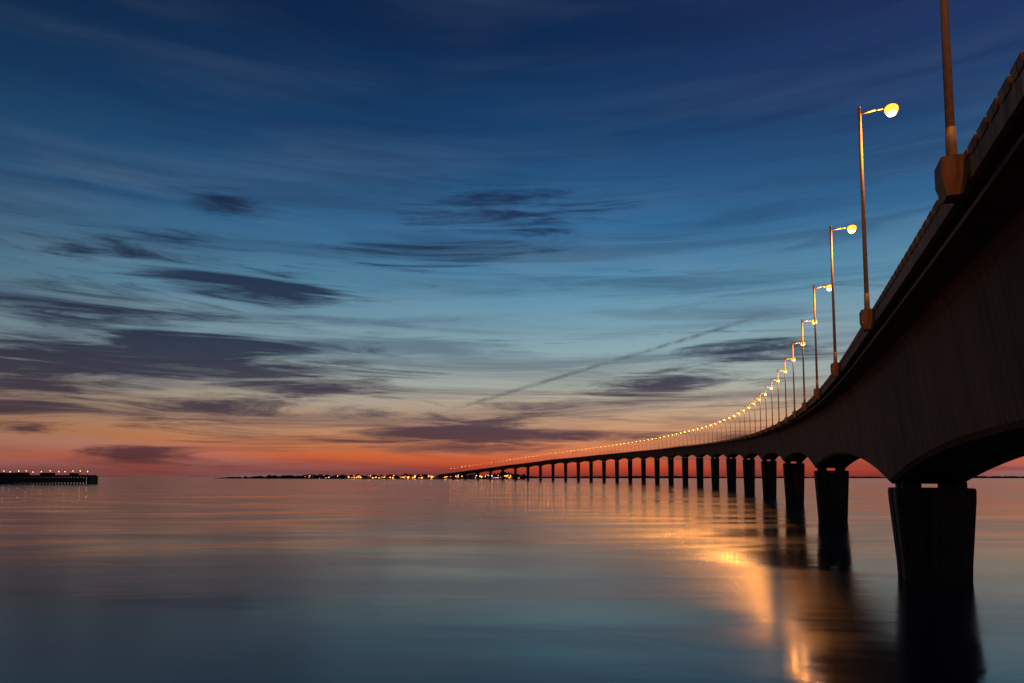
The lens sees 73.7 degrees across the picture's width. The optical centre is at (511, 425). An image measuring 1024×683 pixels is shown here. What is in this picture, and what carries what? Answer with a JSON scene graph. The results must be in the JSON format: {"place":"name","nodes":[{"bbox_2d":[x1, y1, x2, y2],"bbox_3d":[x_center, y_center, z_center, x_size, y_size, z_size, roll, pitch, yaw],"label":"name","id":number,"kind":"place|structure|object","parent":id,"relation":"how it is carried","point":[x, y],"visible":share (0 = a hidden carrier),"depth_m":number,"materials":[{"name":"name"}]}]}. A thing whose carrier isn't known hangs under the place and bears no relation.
{"place":"outdoors","nodes":[
{"label":"outdoors","id":0,"kind":"place"},
{"bbox_2d":[214,471,525,479],"bbox_3d":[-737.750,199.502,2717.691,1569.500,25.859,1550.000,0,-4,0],"label":"distant shore","id":1,"kind":"structure","parent":0,"point":[321,476],"depth_m":2643.72,"materials":[{"name":"black"}]},
{"bbox_2d":[325,475,520,478],"bbox_3d":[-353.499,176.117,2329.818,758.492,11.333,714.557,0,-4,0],"label":"distant town","id":2,"kind":"object","parent":1,"relation":"on","point":[435,477],"visible":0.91,"depth_m":2314.21},
{"bbox_2d":[0,477,1023,682],"bbox_3d":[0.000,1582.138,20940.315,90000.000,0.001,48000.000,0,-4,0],"label":"sea water","id":3,"kind":"structure","parent":0,"point":[213,580],"depth_m":47.44,"materials":[{"name":"blue liquid"}]},
{"bbox_2d":[0,471,97,483],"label":"jetty","id":4,"kind":"object","parent":3,"relation":"in","point":[23,478],"visible":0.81,"depth_m":743.01,"materials":[{"name":"metal"}]},
{"bbox_2d":[438,47,1023,582],"bbox_3d":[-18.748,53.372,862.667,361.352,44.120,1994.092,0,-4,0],"label":"road bridge","id":5,"kind":"structure","parent":3,"relation":"in","point":[926,387],"depth_m":39.09,"materials":[{"name":"concrete"}]},
{"bbox_2d":[754,398,760,435],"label":"street lamp","id":6,"kind":"object","parent":5,"relation":"on","point":[755,433],"visible":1,"depth_m":241.10,"materials":[{"name":"metal"}]},
{"bbox_2d":[760,393,766,433],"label":"street lamp","id":7,"kind":"object","parent":5,"relation":"on","point":[760,417],"visible":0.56,"depth_m":220.73,"materials":[{"name":"metal"}]},
{"bbox_2d":[765,386,772,431],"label":"street lamp","id":8,"kind":"object","parent":5,"relation":"on","point":[766,429],"visible":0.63,"depth_m":200.45,"materials":[{"name":"metal"}]},
{"bbox_2d":[771,379,779,429],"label":"street lamp","id":9,"kind":"object","parent":5,"relation":"on","point":[772,425],"visible":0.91,"depth_m":180.12,"materials":[{"name":"metal"}]},
{"bbox_2d":[777,369,786,426],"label":"street lamp","id":10,"kind":"object","parent":5,"relation":"on","point":[779,423],"visible":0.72,"depth_m":159.92,"materials":[{"name":"metal"}]},
{"bbox_2d":[784,357,794,422],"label":"street lamp","id":11,"kind":"object","parent":5,"relation":"on","point":[786,419],"visible":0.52,"depth_m":139.81,"materials":[{"name":"metal"}]},
{"bbox_2d":[792,341,804,417],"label":"street lamp","id":12,"kind":"object","parent":5,"relation":"on","point":[794,413],"visible":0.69,"depth_m":119.76,"materials":[{"name":"metal"}]},
{"bbox_2d":[801,319,816,410],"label":"street lamp","id":13,"kind":"object","parent":5,"relation":"on","point":[804,405],"visible":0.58,"depth_m":99.72,"materials":[{"name":"metal"}]},
{"bbox_2d":[813,284,831,398],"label":"street lamp","id":14,"kind":"object","parent":5,"relation":"on","point":[817,392],"visible":0.92,"depth_m":79.83,"materials":[{"name":"metal"}]},
{"bbox_2d":[830,224,856,377],"bbox_3d":[29.135,-11.046,59.929,2.440,13.600,1.000,-2,-5,20],"label":"street lamp","id":15,"kind":"object","parent":5,"relation":"on","point":[835,365],"visible":1,"depth_m":59.98,"materials":[{"name":"metal"}]},
{"bbox_2d":[858,102,898,331],"bbox_3d":[21.649,-12.385,40.195,2.440,13.600,1.000,-2,-5,21],"label":"street lamp","id":16,"kind":"object","parent":5,"relation":"on","point":[867,316],"visible":1,"depth_m":40.25,"materials":[{"name":"metal"}]},
{"bbox_2d":[934,0,968,203],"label":"street lamp","id":17,"kind":"object","parent":5,"relation":"on","point":[951,172],"visible":1,"depth_m":20.40,"materials":[{"name":"metal"}]},
{"bbox_2d":[526,476,1023,477],"bbox_3d":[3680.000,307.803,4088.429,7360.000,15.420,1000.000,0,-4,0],"label":"distant coast","id":18,"kind":"structure","parent":3,"relation":"in","point":[756,477],"depth_m":3720.13},
{"bbox_2d":[0,0,1023,476],"label":"sky","id":19,"kind":"structure","parent":0,"point":[239,238],"materials":[{"name":"blue"}]}
]}

